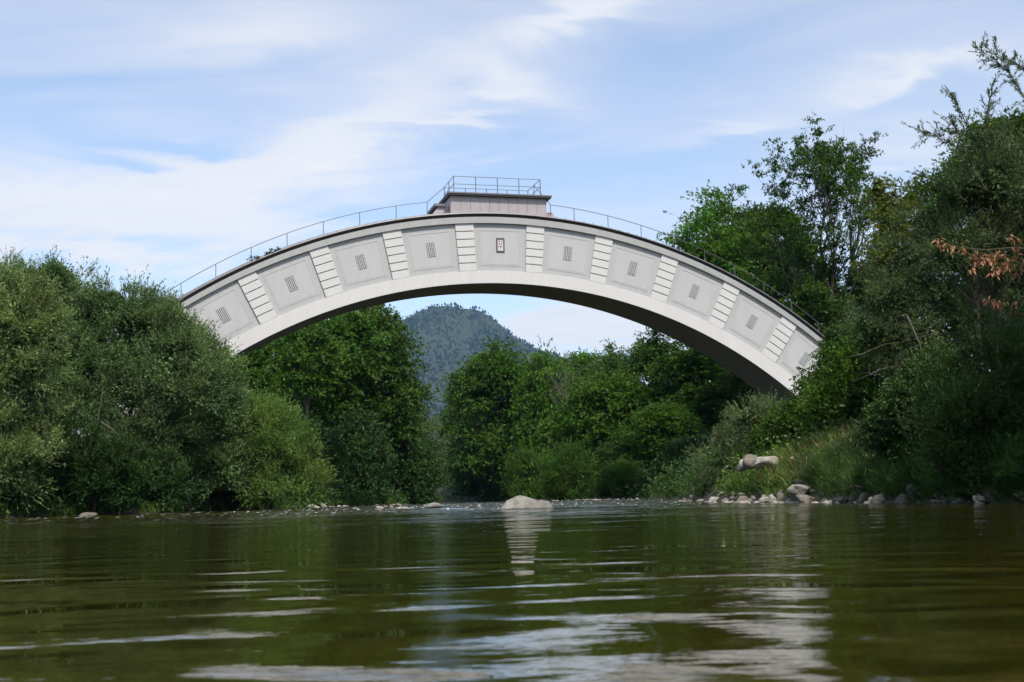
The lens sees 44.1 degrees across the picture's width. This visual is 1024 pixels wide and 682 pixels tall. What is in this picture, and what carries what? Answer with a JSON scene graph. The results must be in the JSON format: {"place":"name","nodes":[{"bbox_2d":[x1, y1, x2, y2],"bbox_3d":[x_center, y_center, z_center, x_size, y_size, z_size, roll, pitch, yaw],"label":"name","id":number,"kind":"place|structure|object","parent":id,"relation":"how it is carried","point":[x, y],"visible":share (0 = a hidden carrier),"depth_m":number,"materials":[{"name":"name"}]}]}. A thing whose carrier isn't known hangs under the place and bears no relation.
{"place":"outdoors","nodes":[
{"label":"outdoors","id":0,"kind":"place"},
{"bbox_2d":[400,305,538,367],"bbox_3d":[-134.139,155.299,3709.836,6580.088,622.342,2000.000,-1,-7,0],"label":"mountain","id":1,"kind":"structure","parent":0,"point":[465,331],"depth_m":3862.86,"materials":[{"name":"green plant"}]},
{"bbox_2d":[394,302,547,368],"bbox_3d":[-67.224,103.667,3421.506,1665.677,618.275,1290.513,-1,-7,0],"label":"forest","id":2,"kind":"object","parent":1,"relation":"on","point":[471,343],"visible":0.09,"depth_m":3886.57,"materials":[{"name":"green plant"}]},
{"bbox_2d":[0,499,1023,681],"bbox_3d":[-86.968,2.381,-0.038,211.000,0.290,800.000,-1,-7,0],"label":"river water","id":3,"kind":"structure","parent":0,"point":[645,590],"depth_m":4.70,"materials":[{"name":"green liquid"}]},
{"bbox_2d":[78,512,97,515],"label":"rock","id":4,"kind":"object","parent":3,"relation":"in","point":[88,514],"visible":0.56,"depth_m":58.94,"materials":[{"name":"stone"}]},
{"bbox_2d":[427,502,441,507],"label":"rock","id":5,"kind":"object","parent":3,"relation":"in","point":[434,505],"visible":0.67,"depth_m":57.32,"materials":[{"name":"grey stone"}]},
{"bbox_2d":[499,495,552,509],"bbox_3d":[0.472,5.649,42.627,1.923,0.908,1.331,-1,-7,0],"label":"boulder","id":6,"kind":"object","parent":3,"relation":"in","point":[520,502],"visible":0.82,"depth_m":42.21,"materials":[{"name":"grey stone"}]},
{"bbox_2d":[0,471,1023,518],"bbox_3d":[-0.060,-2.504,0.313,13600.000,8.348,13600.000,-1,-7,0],"label":"ground","id":7,"kind":"structure","parent":0,"point":[707,495],"depth_m":56.80,"materials":[{"name":"grey gravel"}]},
{"bbox_2d":[0,245,32,269],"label":"willow tree","id":8,"kind":"object","parent":7,"relation":"on","point":[7,257],"visible":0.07,"depth_m":73.14,"materials":[{"name":"green plant"}]},
{"bbox_2d":[0,253,87,512],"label":"willow tree","id":9,"kind":"object","parent":7,"relation":"on","point":[31,327],"visible":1,"depth_m":55.74,"materials":[{"name":"green plant"}]},
{"bbox_2d":[0,244,125,483],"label":"willow tree","id":10,"kind":"object","parent":7,"relation":"on","point":[63,273],"visible":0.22,"depth_m":66.83,"materials":[{"name":"green plant"}]},
{"bbox_2d":[20,387,211,513],"bbox_3d":[-20.811,5.231,61.877,12.043,7.773,6.750,-1,-7,0],"label":"willow tree","id":11,"kind":"object","parent":7,"relation":"on","point":[114,467],"visible":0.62,"depth_m":60.63,"materials":[{"name":"green plant"}]},
{"bbox_2d":[38,265,238,500],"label":"willow tree","id":12,"kind":"object","parent":7,"relation":"on","point":[157,347],"visible":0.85,"depth_m":65.39,"materials":[{"name":"green plant"}]},
{"bbox_2d":[0,490,409,518],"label":"grass","id":13,"kind":"structure","parent":7,"relation":"on","point":[99,508],"depth_m":65.21,"materials":[{"name":"green plant"}]},
{"bbox_2d":[149,286,270,511],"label":"willow tree","id":14,"kind":"object","parent":7,"relation":"on","point":[211,447],"visible":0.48,"depth_m":68.43,"materials":[{"name":"green plant"}]},
{"bbox_2d":[156,406,264,507],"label":"round bush","id":15,"kind":"object","parent":7,"relation":"on","point":[207,489],"visible":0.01,"depth_m":72.23,"materials":[{"name":"green plant"}]},
{"bbox_2d":[209,378,339,509],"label":"light green bush","id":16,"kind":"object","parent":7,"relation":"on","point":[289,456],"visible":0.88,"depth_m":69.82,"materials":[{"name":"green plant"}]},
{"bbox_2d":[238,341,326,434],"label":"alder tree","id":17,"kind":"object","parent":7,"relation":"on","point":[252,356],"visible":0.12,"depth_m":107.17,"materials":[{"name":"green plant"}]},
{"bbox_2d":[247,316,372,430],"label":"alder tree","id":18,"kind":"object","parent":7,"relation":"on","point":[332,399],"visible":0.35,"depth_m":102.81,"materials":[{"name":"green plant"}]},
{"bbox_2d":[265,322,357,428],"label":"pale trunk tree","id":19,"kind":"object","parent":7,"relation":"on","point":[301,360],"visible":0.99,"depth_m":96.59,"materials":[{"name":"green plant"}]},
{"bbox_2d":[291,407,355,488],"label":"undergrowth shrub","id":20,"kind":"object","parent":7,"relation":"on","point":[339,457],"visible":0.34,"depth_m":89.24,"materials":[{"name":"green plant"}]},
{"bbox_2d":[318,309,396,477],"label":"pale trunk tree","id":21,"kind":"object","parent":7,"relation":"on","point":[360,325],"visible":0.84,"depth_m":103.83,"materials":[{"name":"green plant"}]},
{"bbox_2d":[319,397,404,498],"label":"undergrowth shrub","id":22,"kind":"object","parent":7,"relation":"on","point":[365,432],"visible":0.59,"depth_m":96.33,"materials":[{"name":"green plant"}]},
{"bbox_2d":[324,386,402,481],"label":"undergrowth shrub","id":23,"kind":"object","parent":7,"relation":"on","point":[387,471],"visible":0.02,"depth_m":109.93,"materials":[{"name":"green plant"}]},
{"bbox_2d":[0,435,743,516],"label":"undergrowth","id":24,"kind":"object","parent":7,"relation":"on","point":[351,490],"visible":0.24,"depth_m":73.88,"materials":[{"name":"green plant"}]},
{"bbox_2d":[327,303,451,466],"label":"alder tree","id":25,"kind":"object","parent":7,"relation":"on","point":[397,396],"visible":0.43,"depth_m":110.26,"materials":[{"name":"green plant"}]},
{"bbox_2d":[375,348,433,488],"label":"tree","id":26,"kind":"object","parent":7,"relation":"on","point":[420,412],"depth_m":126.59,"materials":[{"name":"green plant"}]},
{"bbox_2d":[387,433,449,503],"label":"undergrowth shrub","id":27,"kind":"object","parent":7,"relation":"on","point":[419,477],"visible":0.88,"depth_m":110.58,"materials":[{"name":"green plant"}]},
{"bbox_2d":[385,394,454,490],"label":"willow shrub","id":28,"kind":"object","parent":7,"relation":"on","point":[437,442],"visible":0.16,"depth_m":117.45,"materials":[{"name":"green plant"}]},
{"bbox_2d":[227,496,638,509],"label":"gravel","id":29,"kind":"structure","parent":7,"relation":"on","point":[538,500],"depth_m":93.95,"materials":[{"name":"stone"}]},
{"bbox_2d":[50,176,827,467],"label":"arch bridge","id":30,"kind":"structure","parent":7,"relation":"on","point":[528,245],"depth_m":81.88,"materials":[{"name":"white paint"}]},
{"bbox_2d":[247,255,259,260],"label":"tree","id":31,"kind":"object","parent":30,"relation":"on","point":[254,257],"visible":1,"depth_m":77.19,"materials":[{"name":"green plant"}]},
{"bbox_2d":[434,382,489,485],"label":"lime tree","id":32,"kind":"object","parent":7,"relation":"on","point":[443,417],"visible":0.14,"depth_m":163.39,"materials":[{"name":"green plant"}]},
{"bbox_2d":[442,425,512,501],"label":"undergrowth shrub","id":33,"kind":"object","parent":7,"relation":"on","point":[472,489],"visible":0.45,"depth_m":148.10,"materials":[{"name":"green plant"}]},
{"bbox_2d":[432,334,534,490],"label":"lime tree","id":34,"kind":"object","parent":7,"relation":"on","point":[483,387],"visible":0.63,"depth_m":147.09,"materials":[{"name":"green plant"}]},
{"bbox_2d":[494,440,548,499],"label":"willow shrub","id":35,"kind":"object","parent":7,"relation":"on","point":[524,468],"visible":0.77,"depth_m":126.89,"materials":[{"name":"green plant"}]},
{"bbox_2d":[503,335,587,495],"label":"maple tree","id":36,"kind":"object","parent":7,"relation":"on","point":[536,400],"visible":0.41,"depth_m":140.95,"materials":[{"name":"green plant"}]},
{"bbox_2d":[555,350,575,366],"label":"alder tree","id":37,"kind":"object","parent":7,"relation":"on","point":[565,359],"visible":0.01,"depth_m":165.16,"materials":[{"name":"green plant"}]},
{"bbox_2d":[530,435,605,500],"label":"willow shrub","id":38,"kind":"object","parent":7,"relation":"on","point":[558,483],"visible":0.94,"depth_m":102.48,"materials":[{"name":"green plant"}]},
{"bbox_2d":[542,356,595,416],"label":"dead tree","id":39,"kind":"object","parent":7,"relation":"on","point":[564,382],"visible":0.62,"depth_m":138.18,"materials":[{"name":"wood"}]},
{"bbox_2d":[563,346,600,405],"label":"alder tree","id":40,"kind":"object","parent":7,"relation":"on","point":[580,359],"visible":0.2,"depth_m":157.73,"materials":[{"name":"green plant"}]},
{"bbox_2d":[530,358,657,488],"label":"maple tree","id":41,"kind":"object","parent":7,"relation":"on","point":[609,398],"visible":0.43,"depth_m":115.72,"materials":[{"name":"green plant"}]},
{"bbox_2d":[583,339,640,439],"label":"lime tree","id":42,"kind":"object","parent":7,"relation":"on","point":[610,362],"visible":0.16,"depth_m":149.57,"materials":[{"name":"green plant"}]},
{"bbox_2d":[579,455,650,498],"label":"willow shrub","id":43,"kind":"object","parent":7,"relation":"on","point":[618,474],"visible":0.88,"depth_m":95.53,"materials":[{"name":"green plant"}]},
{"bbox_2d":[590,427,650,473],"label":"undergrowth shrub","id":44,"kind":"object","parent":7,"relation":"on","point":[611,453],"visible":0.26,"depth_m":106.52,"materials":[{"name":"green plant"}]},
{"bbox_2d":[538,455,729,499],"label":"grass","id":45,"kind":"structure","parent":7,"relation":"on","point":[645,494],"depth_m":74.49,"materials":[{"name":"green plant"}]},
{"bbox_2d":[628,466,669,477],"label":"willow shrub","id":46,"kind":"object","parent":7,"relation":"on","point":[653,470],"visible":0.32,"depth_m":91.23,"materials":[{"name":"green plant"}]},
{"bbox_2d":[615,327,697,436],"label":"lime tree","id":47,"kind":"object","parent":7,"relation":"on","point":[641,352],"visible":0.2,"depth_m":119.22,"materials":[{"name":"green plant"}]},
{"bbox_2d":[612,395,712,470],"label":"tree","id":48,"kind":"object","parent":7,"relation":"on","point":[654,425],"visible":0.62,"depth_m":101.99,"materials":[{"name":"green plant"}]},
{"bbox_2d":[628,335,746,438],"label":"alder tree","id":49,"kind":"object","parent":7,"relation":"on","point":[688,377],"visible":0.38,"depth_m":109.21,"materials":[{"name":"green plant"}]},
{"bbox_2d":[647,431,740,464],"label":"undergrowth shrub","id":50,"kind":"object","parent":7,"relation":"on","point":[682,444],"visible":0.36,"depth_m":93.97,"materials":[{"name":"green plant"}]},
{"bbox_2d":[708,497,718,501],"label":"rock","id":51,"kind":"object","parent":7,"relation":"on","point":[713,499],"visible":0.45,"depth_m":53.28,"materials":[{"name":"stone"}]},
{"bbox_2d":[656,179,786,435],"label":"maple tree","id":52,"kind":"object","parent":7,"relation":"on","point":[716,241],"visible":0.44,"depth_m":115.44,"materials":[{"name":"green plant"}]},
{"bbox_2d":[676,386,786,500],"bbox_3d":[10.809,5.010,57.692,7.019,6.008,5.222,-1,-7,0],"label":"narrow leaved shrub","id":53,"kind":"object","parent":7,"relation":"on","point":[746,418],"visible":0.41,"depth_m":57.41,"materials":[{"name":"green plant"}]},
{"bbox_2d":[697,369,771,437],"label":"lime tree","id":54,"kind":"object","parent":7,"relation":"on","point":[734,382],"visible":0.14,"depth_m":105.64,"materials":[{"name":"green plant"}]},
{"bbox_2d":[737,459,746,471],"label":"rock","id":55,"kind":"object","parent":7,"relation":"on","point":[740,467],"visible":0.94,"depth_m":50.14,"materials":[{"name":"stone"}]},
{"bbox_2d":[736,496,749,501],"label":"rock","id":56,"kind":"object","parent":7,"relation":"on","point":[743,498],"visible":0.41,"depth_m":49.55,"materials":[{"name":"stone"}]},
{"bbox_2d":[743,454,756,469],"bbox_3d":[9.414,4.780,50.014,0.626,0.628,0.496,4,-9,-35],"label":"rock","id":57,"kind":"object","parent":7,"relation":"on","point":[748,461],"visible":0.87,"depth_m":49.85,"materials":[{"name":"stone"}]},
{"bbox_2d":[758,497,768,501],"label":"rock","id":58,"kind":"object","parent":7,"relation":"on","point":[762,499],"visible":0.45,"depth_m":46.39,"materials":[{"name":"stone"}]},
{"bbox_2d":[754,456,778,468],"bbox_3d":[9.946,4.738,49.301,0.880,0.495,1.065,4,-9,-38],"label":"rock","id":59,"kind":"object","parent":7,"relation":"on","point":[767,461],"visible":0.84,"depth_m":49.06,"materials":[{"name":"stone"}]},
{"bbox_2d":[768,494,775,501],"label":"rock","id":60,"kind":"object","parent":7,"relation":"on","point":[771,498],"visible":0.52,"depth_m":45.59,"materials":[{"name":"stone"}]},
{"bbox_2d":[722,199,824,301],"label":"dark broadleaf tree","id":61,"kind":"object","parent":7,"relation":"on","point":[777,296],"visible":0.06,"depth_m":118.66,"materials":[{"name":"green plant"}]},
{"bbox_2d":[679,489,873,502],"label":"gravel","id":62,"kind":"structure","parent":7,"relation":"on","point":[752,497],"depth_m":47.48,"materials":[{"name":"stone"}]},
{"bbox_2d":[777,490,783,501],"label":"rock","id":63,"kind":"object","parent":7,"relation":"on","point":[780,495],"visible":0.55,"depth_m":44.87,"materials":[{"name":"stone"}]},
{"bbox_2d":[725,420,866,466],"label":"wildflowers","id":64,"kind":"object","parent":7,"relation":"on","point":[801,438],"visible":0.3,"depth_m":51.44,"materials":[{"name":"beige"}]},
{"bbox_2d":[739,319,854,452],"bbox_3d":[13.334,2.109,56.290,6.569,6.255,3.552,-1,-7,0],"label":"leafy bush","id":65,"kind":"object","parent":7,"relation":"on","point":[778,421],"visible":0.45,"depth_m":55.70,"materials":[{"name":"green plant"}]},
{"bbox_2d":[786,484,810,494],"bbox_3d":[9.675,5.043,42.505,0.766,0.450,0.620,-6,-8,32],"label":"rock","id":66,"kind":"object","parent":7,"relation":"on","point":[803,489],"visible":0.85,"depth_m":42.28,"materials":[{"name":"stone"}]},
{"bbox_2d":[794,479,809,484],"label":"rock","id":67,"kind":"object","parent":7,"relation":"on","point":[799,482],"visible":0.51,"depth_m":43.12,"materials":[{"name":"stone"}]},
{"bbox_2d":[705,111,904,335],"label":"ash tree","id":68,"kind":"object","parent":7,"relation":"on","point":[826,308],"visible":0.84,"depth_m":94.03,"materials":[{"name":"green plant"}]},
{"bbox_2d":[795,494,814,502],"bbox_3d":[9.782,5.265,41.715,0.800,0.421,0.640,-1,-7,-6],"label":"rock","id":69,"kind":"object","parent":7,"relation":"on","point":[801,498],"visible":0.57,"depth_m":41.51,"materials":[{"name":"stone"}]},
{"bbox_2d":[710,425,923,501],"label":"grass","id":70,"kind":"structure","parent":7,"relation":"on","point":[760,486],"depth_m":47.55,"materials":[{"name":"green plant"}]},
{"bbox_2d":[789,271,850,332],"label":"dark broadleaf tree","id":71,"kind":"object","parent":7,"relation":"on","point":[837,284],"visible":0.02,"depth_m":107.34,"materials":[{"name":"green plant"}]},
{"bbox_2d":[832,496,848,502],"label":"rock","id":72,"kind":"object","parent":7,"relation":"on","point":[840,499],"visible":0.54,"depth_m":38.56,"materials":[{"name":"stone"}]},
{"bbox_2d":[669,400,1023,491],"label":"undergrowth","id":73,"kind":"object","parent":7,"relation":"on","point":[845,449],"visible":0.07,"depth_m":50.13,"materials":[{"name":"green plant"}]},
{"bbox_2d":[791,326,919,432],"bbox_3d":[14.925,1.652,51.536,7.008,6.043,5.932,-1,-7,0],"label":"elder bush","id":74,"kind":"object","parent":7,"relation":"on","point":[840,394],"visible":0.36,"depth_m":51.50,"materials":[{"name":"green plant"}]},
{"bbox_2d":[856,492,869,502],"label":"rock","id":75,"kind":"object","parent":7,"relation":"on","point":[860,499],"visible":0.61,"depth_m":36.98,"materials":[{"name":"stone"}]},
{"bbox_2d":[707,403,1018,496],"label":"weeds","id":76,"kind":"object","parent":7,"relation":"on","point":[796,438],"visible":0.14,"depth_m":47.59,"materials":[{"name":"green plant"}]},
{"bbox_2d":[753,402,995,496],"bbox_3d":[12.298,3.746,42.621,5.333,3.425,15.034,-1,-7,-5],"label":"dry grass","id":77,"kind":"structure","parent":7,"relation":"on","point":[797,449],"depth_m":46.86,"materials":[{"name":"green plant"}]},
{"bbox_2d":[871,493,886,502],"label":"rock","id":78,"kind":"object","parent":7,"relation":"on","point":[879,497],"visible":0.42,"depth_m":35.65,"materials":[{"name":"stone"}]},
{"bbox_2d":[835,280,950,355],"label":"dark broadleaf tree","id":79,"kind":"object","parent":7,"relation":"on","point":[898,321],"depth_m":100.24,"materials":[{"name":"green plant"}]},
{"bbox_2d":[776,479,1023,502],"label":"gravel","id":80,"kind":"structure","parent":7,"relation":"on","point":[852,499],"depth_m":32.16,"materials":[{"name":"stone"}]},
{"bbox_2d":[779,405,1023,501],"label":"hanging grass","id":81,"kind":"structure","parent":7,"relation":"on","point":[1012,452],"depth_m":37.65,"materials":[{"name":"green plant"}]},
{"bbox_2d":[893,493,909,502],"bbox_3d":[10.564,4.340,34.261,0.503,0.426,0.350,-4,-8,23],"label":"rock","id":82,"kind":"object","parent":7,"relation":"on","point":[899,499],"visible":0.43,"depth_m":34.21,"materials":[{"name":"stone"}]},
{"bbox_2d":[848,172,957,360],"bbox_3d":[19.910,-1.856,62.786,6.084,13.407,4.441,-1,-7,0],"label":"yellow green tree","id":83,"kind":"object","parent":7,"relation":"on","point":[884,201],"visible":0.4,"depth_m":62.81,"materials":[{"name":"green plant"}]},
{"bbox_2d":[906,483,917,499],"bbox_3d":[10.862,4.117,34.276,0.282,0.531,0.353,-5,-8,29],"label":"rock","id":84,"kind":"object","parent":7,"relation":"on","point":[910,487],"visible":0.41,"depth_m":34.18,"materials":[{"name":"stone"}]},
{"bbox_2d":[847,335,998,473],"bbox_3d":[11.952,2.206,36.721,4.267,4.742,4.211,4,-9,-34],"label":"dark bush","id":85,"kind":"object","parent":7,"relation":"on","point":[882,432],"visible":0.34,"depth_m":36.12,"materials":[{"name":"green plant"}]},
{"bbox_2d":[825,189,1023,394],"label":"olive willow tree","id":86,"kind":"object","parent":7,"relation":"on","point":[886,301],"visible":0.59,"depth_m":46.20,"materials":[{"name":"green plant"}]},
{"bbox_2d":[853,363,901,381],"bbox_3d":[13.460,1.058,45.557,2.420,0.775,0.240,0,-7,-10],"label":"dead branch","id":87,"kind":"object","parent":86,"relation":"attached to","point":[877,370],"visible":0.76,"depth_m":45.45,"materials":[{"name":"brown wood"}]},
{"bbox_2d":[847,332,934,357],"bbox_3d":[13.753,0.144,45.781,3.283,0.841,0.372,-1,-7,-2],"label":"dead branch","id":88,"kind":"object","parent":86,"relation":"attached to","point":[893,343],"visible":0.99,"depth_m":45.81,"materials":[{"name":"brown wood"}]},
{"bbox_2d":[901,315,927,349],"bbox_3d":[14.212,0.172,44.355,1.092,2.347,0.369,-1,-7,0],"label":"dead branch","id":89,"kind":"object","parent":86,"relation":"attached to","point":[918,340],"visible":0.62,"depth_m":44.38,"materials":[{"name":"wood"}]},
{"bbox_2d":[846,455,1023,503],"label":"grass","id":90,"kind":"structure","parent":7,"relation":"on","point":[1002,493],"depth_m":32.35,"materials":[{"name":"green plant"}]},
{"bbox_2d":[889,286,1023,502],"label":"dark bush","id":91,"kind":"object","parent":7,"relation":"on","point":[956,434],"visible":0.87,"depth_m":30.17,"materials":[{"name":"green plant"}]},
{"bbox_2d":[892,101,1023,385],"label":"hazel tree","id":92,"kind":"object","parent":7,"relation":"on","point":[988,259],"visible":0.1,"depth_m":44.48,"materials":[{"name":"green plant"}]},
{"bbox_2d":[897,30,1023,391],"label":"olive willow tree","id":93,"kind":"object","parent":7,"relation":"on","point":[996,177],"visible":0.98,"depth_m":38.16,"materials":[{"name":"green plant"}]},
{"bbox_2d":[955,498,966,502],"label":"rock","id":94,"kind":"object","parent":7,"relation":"on","point":[958,501],"visible":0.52,"depth_m":30.40,"materials":[{"name":"stone"}]},
{"bbox_2d":[917,211,1023,383],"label":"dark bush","id":95,"kind":"object","parent":7,"relation":"on","point":[970,294],"depth_m":50.26,"materials":[{"name":"green plant"}]},
{"bbox_2d":[973,494,985,502],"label":"rock","id":96,"kind":"object","parent":7,"relation":"on","point":[981,497],"visible":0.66,"depth_m":29.25,"materials":[{"name":"stone"}]},
{"bbox_2d":[984,483,998,500],"bbox_3d":[11.107,3.583,29.232,0.347,0.613,0.240,-3,-7,15],"label":"rock","id":97,"kind":"object","parent":7,"relation":"on","point":[988,494],"visible":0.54,"depth_m":29.18,"materials":[{"name":"stone"}]},
{"bbox_2d":[0,0,1023,394],"label":"sky","id":98,"kind":"structure","parent":0,"point":[178,139],"materials":[{"name":"blue"}]},
{"bbox_2d":[406,352,735,440],"bbox_3d":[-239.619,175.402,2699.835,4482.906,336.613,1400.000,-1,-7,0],"label":"hill","id":99,"kind":"structure","parent":0,"point":[446,368],"depth_m":2826.20,"materials":[{"name":"green plant"}]},
{"bbox_2d":[407,349,738,445],"bbox_3d":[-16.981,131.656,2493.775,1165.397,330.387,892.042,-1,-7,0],"label":"forest","id":100,"kind":"object","parent":99,"relation":"on","point":[443,385],"visible":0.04,"depth_m":2819.20,"materials":[{"name":"green plant"}]}
]}

